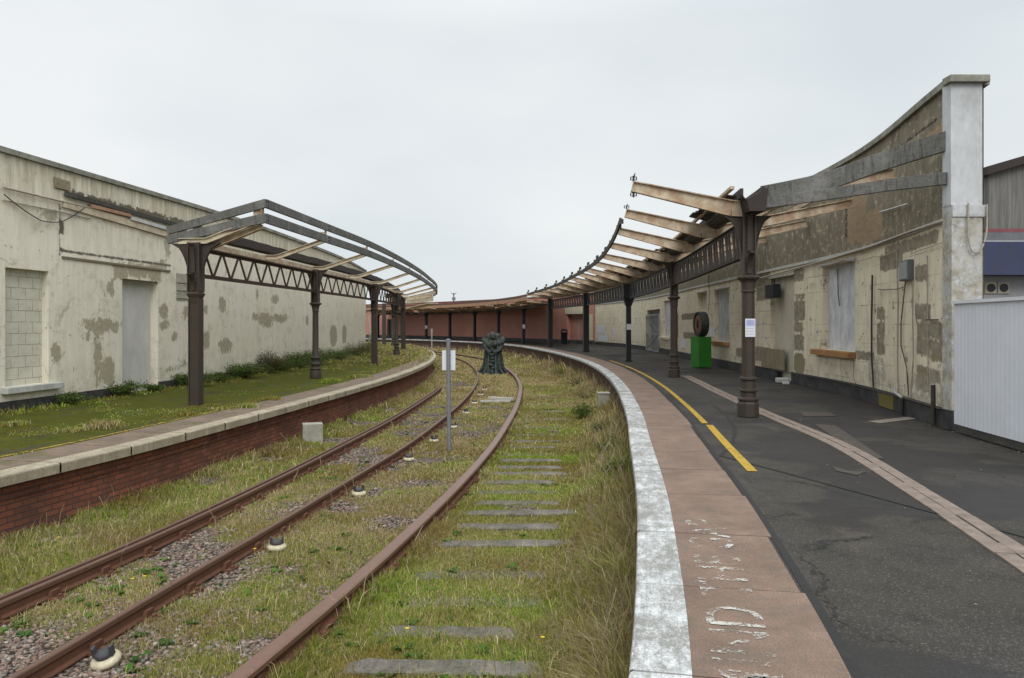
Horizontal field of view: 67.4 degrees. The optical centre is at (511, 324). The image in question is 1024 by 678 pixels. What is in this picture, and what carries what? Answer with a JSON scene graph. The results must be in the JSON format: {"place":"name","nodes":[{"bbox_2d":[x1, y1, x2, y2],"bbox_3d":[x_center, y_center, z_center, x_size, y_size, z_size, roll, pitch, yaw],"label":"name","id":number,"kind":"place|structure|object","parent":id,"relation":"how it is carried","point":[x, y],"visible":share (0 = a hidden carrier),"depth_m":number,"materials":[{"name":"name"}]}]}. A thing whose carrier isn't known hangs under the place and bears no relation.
{"place":"outdoors","nodes":[
{"label":"outdoors","id":0,"kind":"place"},
{"bbox_2d":[0,342,432,468],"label":"platform surface","id":1,"kind":"object","parent":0,"point":[68,416],"visible":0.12,"depth_m":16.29,"materials":[{"name":"plant"}]},
{"bbox_2d":[0,419,32,426],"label":"grass tuft","id":2,"kind":"object","parent":1,"relation":"on","point":[13,423],"visible":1,"depth_m":13.18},
{"bbox_2d":[50,425,90,432],"bbox_3d":[-7.147,1.697,12.492,0.691,0.086,0.628,0,0,-19],"label":"grass tuft","id":3,"kind":"object","parent":1,"relation":"on","point":[71,429],"visible":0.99,"depth_m":12.45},
{"bbox_2d":[52,391,99,403],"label":"wall weeds","id":4,"kind":"object","parent":1,"relation":"on","point":[72,398],"depth_m":16.62,"materials":[{"name":"green plant"}]},
{"bbox_2d":[77,418,129,429],"bbox_3d":[-6.857,1.657,12.870,0.874,0.166,0.773,0,0,0],"label":"grass tuft","id":5,"kind":"object","parent":1,"relation":"on","point":[103,424],"visible":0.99,"depth_m":12.82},
{"bbox_2d":[0,402,253,456],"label":"yellow line","id":6,"kind":"object","parent":1,"relation":"on","point":[103,435],"visible":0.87,"depth_m":11.99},
{"bbox_2d":[104,378,151,395],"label":"wall weeds","id":7,"kind":"object","parent":1,"relation":"on","point":[125,389],"depth_m":18.62,"materials":[{"name":"green plant"}]},
{"bbox_2d":[140,383,165,391],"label":"wall weeds","id":8,"kind":"object","parent":1,"relation":"on","point":[153,387],"depth_m":19.75,"materials":[{"name":"green plant"}]},
{"bbox_2d":[0,146,366,411],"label":"station wall","id":9,"kind":"structure","parent":1,"relation":"on","point":[96,304],"depth_m":18.77,"materials":[{"name":"paint"}]},
{"bbox_2d":[5,268,41,386],"bbox_3d":[-10.177,0.059,15.910,0.001,2.394,1.215,0,0,7],"label":"blocked window","id":10,"kind":"structure","parent":9,"relation":"in","point":[23,288],"depth_m":15.99,"materials":[{"name":"brick"}]},
{"bbox_2d":[3,186,89,207],"bbox_3d":[-9.905,-2.701,16.466,0.044,0.054,2.581,0,0,7],"label":"conduit","id":11,"kind":"object","parent":9,"relation":"attached to","point":[12,189],"visible":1,"depth_m":16.23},
{"bbox_2d":[2,200,91,218],"bbox_3d":[-9.916,-2.458,16.501,0.028,0.039,2.648,0,0,7],"label":"conduit","id":12,"kind":"object","parent":9,"relation":"attached to","point":[47,209],"visible":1,"depth_m":16.40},
{"bbox_2d":[122,279,149,391],"bbox_3d":[-9.793,0.306,19.844,0.001,2.888,1.565,0,0,6],"label":"blocked doorway","id":13,"kind":"structure","parent":9,"relation":"in","point":[135,294],"depth_m":20.00,"materials":[{"name":"paint"}]},
{"bbox_2d":[171,242,220,404],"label":"canopy column","id":14,"kind":"structure","parent":1,"relation":"on","point":[195,255],"depth_m":16.51,"materials":[{"name":"metal"}]},
{"bbox_2d":[166,199,438,309],"bbox_3d":[-6.746,-1.847,42.042,4.628,1.652,51.544,0,0,-3],"label":"platform canopy","id":15,"kind":"object","parent":14,"relation":"on","point":[230,233],"visible":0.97,"depth_m":20.53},
{"bbox_2d":[171,369,224,385],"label":"wall weeds","id":16,"kind":"object","parent":1,"relation":"on","point":[182,379],"depth_m":21.36,"materials":[{"name":"green plant"}]},
{"bbox_2d":[0,344,429,469],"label":"platform slabs","id":17,"kind":"structure","parent":1,"relation":"on","point":[53,453],"depth_m":12.75,"materials":[{"name":"concrete"}]},
{"bbox_2d":[230,402,262,408],"bbox_3d":[-5.525,1.677,15.986,0.737,0.127,0.528,0,0,0],"label":"grass tuft","id":18,"kind":"object","parent":17,"relation":"on","point":[247,406],"visible":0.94,"depth_m":15.90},
{"bbox_2d":[208,371,238,381],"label":"wall weeds","id":19,"kind":"object","parent":1,"relation":"on","point":[220,374],"depth_m":23.05,"materials":[{"name":"green plant"}]},
{"bbox_2d":[222,361,274,377],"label":"wall weeds","id":20,"kind":"object","parent":1,"relation":"on","point":[244,371],"depth_m":24.61,"materials":[{"name":"green plant"}]},
{"bbox_2d":[254,348,290,372],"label":"wall weeds","id":21,"kind":"object","parent":1,"relation":"on","point":[276,364],"depth_m":27.15,"materials":[{"name":"green plant"}]},
{"bbox_2d":[268,355,310,370],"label":"wall weeds","id":22,"kind":"object","parent":1,"relation":"on","point":[287,367],"depth_m":28.31,"materials":[{"name":"green plant"}]},
{"bbox_2d":[283,349,332,367],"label":"wall weeds","id":23,"kind":"object","parent":1,"relation":"on","point":[302,357],"depth_m":30.09,"materials":[{"name":"green plant"}]},
{"bbox_2d":[307,269,327,377],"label":"canopy column","id":24,"kind":"structure","parent":1,"relation":"on","point":[315,304],"depth_m":24.61,"materials":[{"name":"metal"}]},
{"bbox_2d":[305,344,340,362],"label":"wall weeds","id":25,"kind":"object","parent":1,"relation":"on","point":[322,353],"depth_m":32.91,"materials":[{"name":"green plant"}]},
{"bbox_2d":[327,346,364,359],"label":"wall weeds","id":26,"kind":"object","parent":1,"relation":"on","point":[341,357],"depth_m":36.85,"materials":[{"name":"green plant"}]},
{"bbox_2d":[345,343,382,355],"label":"wall weeds","id":27,"kind":"object","parent":1,"relation":"on","point":[358,350],"depth_m":41.12,"materials":[{"name":"green plant"}]},
{"bbox_2d":[364,284,386,363],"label":"canopy column","id":28,"kind":"structure","parent":1,"relation":"on","point":[377,288],"depth_m":33.31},
{"bbox_2d":[382,303,385,343],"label":"canopy column","id":29,"kind":"structure","parent":1,"relation":"on","point":[383,323],"depth_m":64.65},
{"bbox_2d":[389,301,394,346],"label":"canopy column","id":30,"kind":"structure","parent":1,"relation":"on","point":[393,325],"depth_m":58.71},
{"bbox_2d":[390,292,402,355],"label":"canopy column","id":31,"kind":"structure","parent":1,"relation":"on","point":[396,350],"depth_m":42.51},
{"bbox_2d":[400,298,405,349],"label":"canopy column","id":32,"kind":"structure","parent":1,"relation":"on","point":[403,328],"depth_m":51.35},
{"bbox_2d":[0,363,432,538],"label":"platform wall","id":33,"kind":"structure","parent":0,"point":[27,504],"depth_m":11.71,"materials":[{"name":"brick"}]},
{"bbox_2d":[0,347,435,486],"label":"platform coping","id":34,"kind":"object","parent":33,"relation":"on","point":[20,474],"visible":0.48,"depth_m":11.83,"materials":[{"name":"concrete"}]},
{"bbox_2d":[0,360,590,677],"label":"track bed","id":35,"kind":"object","parent":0,"point":[51,647],"visible":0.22,"depth_m":8.11,"materials":[{"name":"gravel"}]},
{"bbox_2d":[90,643,121,670],"bbox_3d":[-3.064,2.505,5.780,0.221,0.186,0.218,-8,14,0],"label":"insulator pot","id":36,"kind":"object","parent":35,"relation":"on","point":[107,657],"visible":0.97,"depth_m":5.74,"materials":[{"name":"beige ceramic"}]},
{"bbox_2d":[0,387,441,626],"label":"rail","id":37,"kind":"object","parent":35,"relation":"on","point":[25,597],"visible":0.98,"depth_m":8.92,"materials":[{"name":"metal"}]},
{"bbox_2d":[7,353,477,677],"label":"rail","id":38,"kind":"object","parent":35,"relation":"on","point":[65,656],"visible":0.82,"depth_m":7.39,"materials":[{"name":"metal"}]},
{"bbox_2d":[0,406,513,677],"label":"ballast stones","id":39,"kind":"object","parent":35,"relation":"on","point":[41,653],"visible":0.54,"depth_m":7.42,"materials":[{"name":"gravel"}]},
{"bbox_2d":[267,535,286,552],"bbox_3d":[-2.666,2.497,8.704,0.221,0.186,0.218,0,3,-17],"label":"insulator pot","id":40,"kind":"object","parent":35,"relation":"on","point":[273,545],"visible":0.88,"depth_m":8.65,"materials":[{"name":"ceramic"}]},
{"bbox_2d":[0,399,581,677],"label":"ground weeds","id":41,"kind":"object","parent":35,"relation":"on","point":[21,634],"visible":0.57,"depth_m":6.89,"materials":[{"name":"green plant"}]},
{"bbox_2d":[302,422,322,442],"bbox_3d":[-4.337,2.385,16.681,0.425,0.470,0.325,0,0,-18],"label":"concrete block","id":42,"kind":"object","parent":35,"relation":"on","point":[312,431],"depth_m":16.54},
{"bbox_2d":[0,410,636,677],"bbox_3d":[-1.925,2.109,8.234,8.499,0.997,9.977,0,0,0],"label":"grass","id":43,"kind":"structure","parent":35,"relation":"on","point":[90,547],"depth_m":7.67,"materials":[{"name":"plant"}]},
{"bbox_2d":[351,485,365,496],"bbox_3d":[-2.289,2.499,11.475,0.221,0.186,0.218,0,3,-34],"label":"insulator pot","id":44,"kind":"object","parent":35,"relation":"on","point":[356,491],"visible":0.91,"depth_m":11.42,"materials":[{"name":"ceramic"}]},
{"bbox_2d":[226,351,522,677],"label":"rail","id":45,"kind":"object","parent":35,"relation":"on","point":[281,648],"visible":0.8,"depth_m":7.22,"materials":[{"name":"metal"}]},
{"bbox_2d":[189,368,630,482],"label":"grass","id":46,"kind":"structure","parent":35,"relation":"on","point":[245,464],"depth_m":16.80,"materials":[{"name":"plant"}]},
{"bbox_2d":[342,658,545,677],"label":"sleeper","id":47,"kind":"object","parent":35,"relation":"on","point":[372,665],"visible":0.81,"depth_m":5.68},
{"bbox_2d":[373,625,520,639],"bbox_3d":[-0.525,2.607,6.408,1.250,0.105,0.242,0,0,1],"label":"sleeper","id":48,"kind":"object","parent":35,"relation":"on","point":[470,632],"visible":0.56,"depth_m":6.40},
{"bbox_2d":[442,339,454,450],"bbox_3d":[-1.280,1.482,15.504,0.269,2.378,0.104,0,0,0],"label":"sign post","id":49,"kind":"object","parent":35,"relation":"on","point":[448,360],"visible":0.94,"depth_m":15.47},
{"bbox_2d":[401,597,540,606],"bbox_3d":[-0.350,2.615,7.120,1.500,0.104,0.243,0,0,0],"label":"sleeper","id":50,"kind":"object","parent":35,"relation":"on","point":[462,598],"visible":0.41,"depth_m":7.10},
{"bbox_2d":[415,571,553,580],"bbox_3d":[-0.250,2.605,7.861,1.500,0.105,0.242,0,0,-1],"label":"sleeper","id":51,"kind":"object","parent":35,"relation":"on","point":[461,574],"visible":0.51,"depth_m":7.85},
{"bbox_2d":[475,332,507,374],"bbox_3d":[-1.054,1.518,39.940,1.787,2.260,1.450,0,0,0],"label":"bronze sculpture","id":52,"kind":"object","parent":35,"relation":"on","point":[493,347],"visible":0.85,"depth_m":39.58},
{"bbox_2d":[434,539,574,547],"bbox_3d":[-0.015,2.594,8.968,1.870,0.105,0.245,0,0,-1],"label":"sleeper","id":53,"kind":"object","parent":35,"relation":"on","point":[531,543],"visible":0.48,"depth_m":8.93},
{"bbox_2d":[448,523,560,530],"bbox_3d":[-0.090,2.593,9.715,1.420,0.105,0.243,0,0,0],"label":"sleeper","id":54,"kind":"object","parent":35,"relation":"on","point":[506,526],"visible":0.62,"depth_m":9.67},
{"bbox_2d":[477,490,557,493],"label":"sleeper","id":55,"kind":"object","parent":35,"relation":"on","point":[509,491],"visible":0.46,"depth_m":11.75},
{"bbox_2d":[475,500,561,505],"bbox_3d":[0.075,2.605,11.048,1.350,0.104,0.242,0,0,0],"label":"sleeper","id":56,"kind":"object","parent":35,"relation":"on","point":[519,502],"visible":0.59,"depth_m":11.01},
{"bbox_2d":[481,480,555,484],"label":"sleeper","id":57,"kind":"object","parent":35,"relation":"on","point":[519,482],"visible":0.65,"depth_m":12.33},
{"bbox_2d":[460,510,579,516],"bbox_3d":[0.150,2.590,10.416,1.700,0.104,0.243,0,0,0],"label":"sleeper","id":58,"kind":"object","parent":35,"relation":"on","point":[519,513],"visible":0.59,"depth_m":10.36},
{"bbox_2d":[492,471,567,475],"bbox_3d":[0.250,2.580,13.097,1.400,0.104,0.243,0,0,0],"label":"sleeper","id":59,"kind":"object","parent":35,"relation":"on","point":[538,473],"visible":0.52,"depth_m":13.04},
{"bbox_2d":[500,465,561,469],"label":"sleeper","id":60,"kind":"object","parent":35,"relation":"on","point":[534,466],"visible":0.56,"depth_m":13.67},
{"bbox_2d":[500,458,561,462],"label":"sleeper","id":61,"kind":"object","parent":35,"relation":"on","point":[531,459],"visible":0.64,"depth_m":14.26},
{"bbox_2d":[568,400,595,419],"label":"embankment weeds","id":62,"kind":"object","parent":35,"relation":"on","point":[581,412],"visible":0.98,"depth_m":20.57,"materials":[{"name":"green plant"}]},
{"bbox_2d":[596,392,610,407],"bbox_3d":[2.597,2.210,21.821,0.360,0.560,0.360,0,0,0],"label":"concrete post","id":63,"kind":"object","parent":35,"relation":"on","point":[602,395],"visible":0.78,"depth_m":21.66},
{"bbox_2d":[592,457,632,478],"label":"embankment weeds","id":64,"kind":"object","parent":35,"relation":"on","point":[615,466],"visible":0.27,"depth_m":12.17,"materials":[{"name":"green plant"}]},
{"bbox_2d":[407,342,587,383],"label":"grass","id":65,"kind":"structure","parent":0,"point":[521,367],"depth_m":41.41,"materials":[{"name":"plant"}]},
{"bbox_2d":[366,339,628,435],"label":"platform wall","id":66,"kind":"structure","parent":0,"point":[573,363],"depth_m":48.64,"materials":[{"name":"brick"}]},
{"bbox_2d":[366,338,691,677],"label":"platform coping","id":67,"kind":"object","parent":66,"relation":"on","point":[660,647],"visible":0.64,"depth_m":4.99,"materials":[{"name":"white paint"}]},
{"bbox_2d":[0,0,1023,303],"label":"sky","id":68,"kind":"structure","parent":0,"point":[494,148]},
{"bbox_2d":[460,362,636,677],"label":"long grass","id":69,"kind":"structure","parent":0,"point":[595,662],"depth_m":7.19,"materials":[{"name":"plant"}]},
{"bbox_2d":[366,337,1023,677],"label":"platform surface","id":70,"kind":"object","parent":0,"point":[893,569],"visible":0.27,"depth_m":6.41,"materials":[{"name":"asphalt"}]},
{"bbox_2d":[366,283,594,343],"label":"brick building","id":71,"kind":"structure","parent":70,"relation":"on","point":[570,319],"depth_m":74.75,"materials":[{"name":"red brick"}]},
{"bbox_2d":[589,314,592,339],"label":"door panel","id":72,"kind":"structure","parent":71,"relation":"in","point":[590,315],"depth_m":61.92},
{"bbox_2d":[496,311,501,332],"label":"canopy column","id":73,"kind":"structure","parent":70,"relation":"on","point":[498,321],"depth_m":69.90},
{"bbox_2d":[366,294,595,314],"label":"platform canopy","id":74,"kind":"object","parent":73,"relation":"on","point":[520,301],"visible":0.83,"depth_m":71.34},
{"bbox_2d":[520,308,526,343],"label":"canopy column","id":75,"kind":"structure","parent":70,"relation":"on","point":[523,310],"depth_m":62.38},
{"bbox_2d":[547,299,552,346],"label":"canopy column","id":76,"kind":"structure","parent":70,"relation":"on","point":[549,327],"depth_m":54.75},
{"bbox_2d":[582,293,589,351],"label":"canopy column","id":77,"kind":"structure","parent":70,"relation":"on","point":[585,328],"depth_m":44.35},
{"bbox_2d":[378,338,851,677],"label":"platform slabs","id":78,"kind":"structure","parent":70,"relation":"on","point":[700,486],"depth_m":4.92,"materials":[{"name":"concrete"}]},
{"bbox_2d":[685,520,782,677],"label":"painted lettering","id":79,"kind":"object","parent":78,"relation":"on","point":[733,623],"visible":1,"depth_m":4.11},
{"bbox_2d":[622,284,634,360],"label":"canopy column","id":80,"kind":"structure","parent":70,"relation":"on","point":[628,303],"depth_m":33.10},
{"bbox_2d":[609,360,706,422],"bbox_3d":[3.947,1.604,23.300,0.540,0.001,21.776,0,0,3],"label":"yellow line","id":81,"kind":"object","parent":70,"relation":"on","point":[690,408],"visible":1,"depth_m":16.82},
{"bbox_2d":[661,261,681,376],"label":"canopy column","id":82,"kind":"structure","parent":70,"relation":"on","point":[673,367],"depth_m":23.30,"materials":[{"name":"metal"}]},
{"bbox_2d":[691,337,710,366],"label":"display plinth","id":83,"kind":"structure","parent":70,"relation":"on","point":[700,351],"depth_m":28.36,"materials":[{"name":"green paint"}]},
{"bbox_2d":[693,312,708,336],"bbox_3d":[7.020,-0.006,28.583,0.320,0.933,0.930,0,0,-7],"label":"round sculpture","id":84,"kind":"object","parent":83,"relation":"on","point":[700,324],"visible":1,"depth_m":28.34,"materials":[{"name":"black metal"}]},
{"bbox_2d":[713,405,735,455],"bbox_3d":[3.401,1.607,12.264,0.312,0.001,5.978,0,0,14],"label":"tar joint","id":85,"kind":"object","parent":70,"relation":"on","point":[733,435],"visible":1,"depth_m":11.62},
{"bbox_2d":[586,355,863,677],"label":"tar joint","id":86,"kind":"object","parent":70,"relation":"on","point":[846,656],"visible":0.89,"depth_m":4.89,"materials":[{"name":"asphalt"}]},
{"bbox_2d":[706,425,756,470],"bbox_3d":[2.882,1.604,10.321,0.118,0.001,3.894,0,0,8],"label":"yellow line","id":87,"kind":"object","parent":70,"relation":"on","point":[742,460],"visible":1,"depth_m":9.76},
{"bbox_2d":[724,214,771,416],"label":"canopy column","id":88,"kind":"structure","parent":70,"relation":"on","point":[748,228],"depth_m":13.31,"materials":[{"name":"metal"}]},
{"bbox_2d":[526,131,946,308],"bbox_3d":[4.757,-2.019,33.551,6.374,1.874,43.827,0,0,-1],"label":"platform canopy","id":89,"kind":"object","parent":88,"relation":"on","point":[688,248],"visible":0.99,"depth_m":16.50,"materials":[{"name":"wood"}]},
{"bbox_2d":[745,319,754,336],"bbox_3d":[4.120,0.061,13.277,0.175,0.315,0.006,0,0,0],"label":"paper notice","id":90,"kind":"object","parent":88,"relation":"attached to","point":[749,327],"visible":1,"depth_m":13.28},
{"bbox_2d":[595,82,989,428],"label":"station wall","id":91,"kind":"structure","parent":70,"relation":"on","point":[806,324],"depth_m":17.56,"materials":[{"name":"paint"}]},
{"bbox_2d":[646,314,659,351],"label":"metal gate","id":92,"kind":"structure","parent":91,"relation":"attached to","point":[649,333],"depth_m":45.65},
{"bbox_2d":[652,309,659,350],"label":"doorway back","id":93,"kind":"structure","parent":91,"relation":"in","point":[654,317],"depth_m":46.32,"materials":[{"name":"wood"}]},
{"bbox_2d":[666,301,669,336],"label":"boarded window","id":94,"kind":"structure","parent":91,"relation":"in","point":[667,302],"depth_m":41.40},
{"bbox_2d":[719,289,728,341],"bbox_3d":[7.986,-0.335,28.711,0.001,1.960,2.097,0,0,1],"label":"boarded window","id":95,"kind":"structure","parent":91,"relation":"in","point":[723,294],"depth_m":28.88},
{"bbox_2d":[765,284,780,298],"bbox_3d":[7.581,-0.959,22.347,0.210,0.391,0.808,0,0,1],"label":"wall speaker","id":96,"kind":"object","parent":91,"relation":"attached to","point":[772,291],"depth_m":22.02,"materials":[{"name":"black plastic"}]},
{"bbox_2d":[775,276,793,378],"bbox_3d":[7.806,0.133,21.856,0.002,2.955,2.022,0,0,1],"label":"blocked doorway","id":97,"kind":"structure","parent":91,"relation":"in","point":[784,305],"depth_m":21.83,"materials":[{"name":"paint"}]},
{"bbox_2d":[828,261,854,350],"bbox_3d":[7.735,-0.402,17.864,0.013,2.023,2.017,0,0,3],"label":"boarded window","id":98,"kind":"structure","parent":91,"relation":"in","point":[841,319],"depth_m":18.07,"materials":[{"name":"wood"}]},
{"bbox_2d":[756,366,941,409],"bbox_3d":[7.326,1.313,18.108,0.443,0.045,12.660,0,0,5],"label":"plinth cable","id":99,"kind":"object","parent":91,"relation":"attached to","point":[858,386],"visible":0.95,"depth_m":15.86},
{"bbox_2d":[760,220,942,278],"bbox_3d":[7.342,-1.512,17.968,0.419,0.244,12.393,0,0,5],"label":"conduit","id":100,"kind":"object","parent":91,"relation":"attached to","point":[908,232],"visible":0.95,"depth_m":15.85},
{"bbox_2d":[871,275,874,387],"bbox_3d":[7.354,0.142,15.663,0.033,2.297,0.154,0,0,8],"label":"drain pipe","id":101,"kind":"object","parent":91,"relation":"attached to","point":[872,331],"visible":1,"depth_m":15.70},
{"bbox_2d":[896,251,898,392],"bbox_3d":[7.093,-0.015,14.130,0.026,2.685,0.104,0,0,11],"label":"wall pipe","id":102,"kind":"object","parent":91,"relation":"attached to","point":[897,322],"depth_m":14.10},
{"bbox_2d":[899,259,913,281],"bbox_3d":[6.987,-0.953,13.624,0.110,0.363,0.507,0,0,11],"label":"meter box","id":103,"kind":"object","parent":91,"relation":"attached to","point":[906,270],"visible":1,"depth_m":13.41,"materials":[{"name":"grey metal"}]},
{"bbox_2d":[900,281,908,394],"bbox_3d":[7.020,0.242,13.727,0.020,2.018,0.460,0,0,11],"label":"wall cable","id":104,"kind":"object","parent":103,"relation":"hanging from","point":[901,338],"depth_m":13.81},
{"bbox_2d":[910,281,913,397],"bbox_3d":[6.931,0.271,13.305,0.023,2.023,0.162,0,0,11],"label":"wall pipe","id":105,"kind":"object","parent":91,"relation":"attached to","point":[912,344],"depth_m":13.26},
{"bbox_2d":[927,256,928,383],"bbox_3d":[6.813,-0.075,12.590,0.017,2.098,0.048,0,0,11],"label":"wall pipe","id":106,"kind":"object","parent":91,"relation":"attached to","point":[927,331],"depth_m":12.57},
{"bbox_2d":[931,385,935,424],"bbox_3d":[6.630,1.267,12.090,0.061,0.624,0.070,0,0,0],"label":"stand pipe","id":107,"kind":"object","parent":91,"relation":"attached to","point":[933,404],"visible":1,"depth_m":12.07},
{"bbox_2d":[800,412,834,415],"bbox_3d":[5.447,1.605,13.721,0.559,0.001,0.714,0,0,12],"label":"paving patch","id":108,"kind":"object","parent":70,"relation":"on","point":[816,414],"visible":1,"depth_m":13.66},
{"bbox_2d":[815,424,883,458],"bbox_3d":[4.696,1.605,10.757,0.300,0.001,3.265,0,0,11],"label":"paving patch","id":109,"kind":"object","parent":70,"relation":"on","point":[835,431],"visible":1,"depth_m":10.89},
{"bbox_2d":[682,376,1023,574],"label":"drain channel","id":110,"kind":"object","parent":70,"relation":"on","point":[1008,550],"visible":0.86,"depth_m":7.13,"materials":[{"name":"pink stone"}]},
{"bbox_2d":[720,455,1023,536],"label":"tar joint","id":111,"kind":"object","parent":70,"relation":"on","point":[867,494],"visible":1,"depth_m":7.29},
{"bbox_2d":[870,417,914,422],"bbox_3d":[6.419,1.605,12.903,1.219,0.001,0.253,0,0,-33],"label":"paving patch","id":112,"kind":"object","parent":70,"relation":"on","point":[893,419],"visible":1,"depth_m":12.95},
{"bbox_2d":[941,74,989,429],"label":"end pier","id":113,"kind":"structure","parent":70,"relation":"on","point":[962,166],"depth_m":11.60,"materials":[{"name":"paint"}]},
{"bbox_2d":[967,203,987,252],"bbox_3d":[6.997,-1.443,11.545,0.310,0.754,0.026,0,0,0],"label":"hanging cable","id":114,"kind":"object","parent":113,"relation":"hanging from","point":[980,249],"visible":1,"depth_m":11.54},
{"bbox_2d":[951,296,1023,450],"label":"white hoarding","id":115,"kind":"object","parent":70,"relation":"on","point":[989,369],"visible":1,"depth_m":10.39,"materials":[{"name":"grey metal"}]},
{"bbox_2d":[984,229,1023,298],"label":"portable cabin","id":116,"kind":"object","parent":70,"relation":"on","point":[1003,263],"visible":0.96,"depth_m":14.26,"materials":[{"name":"blue metal"}]},
{"bbox_2d":[984,156,1023,228],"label":"grey shed","id":117,"kind":"structure","parent":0,"point":[1004,190],"depth_m":20.00,"materials":[{"name":"metal"}]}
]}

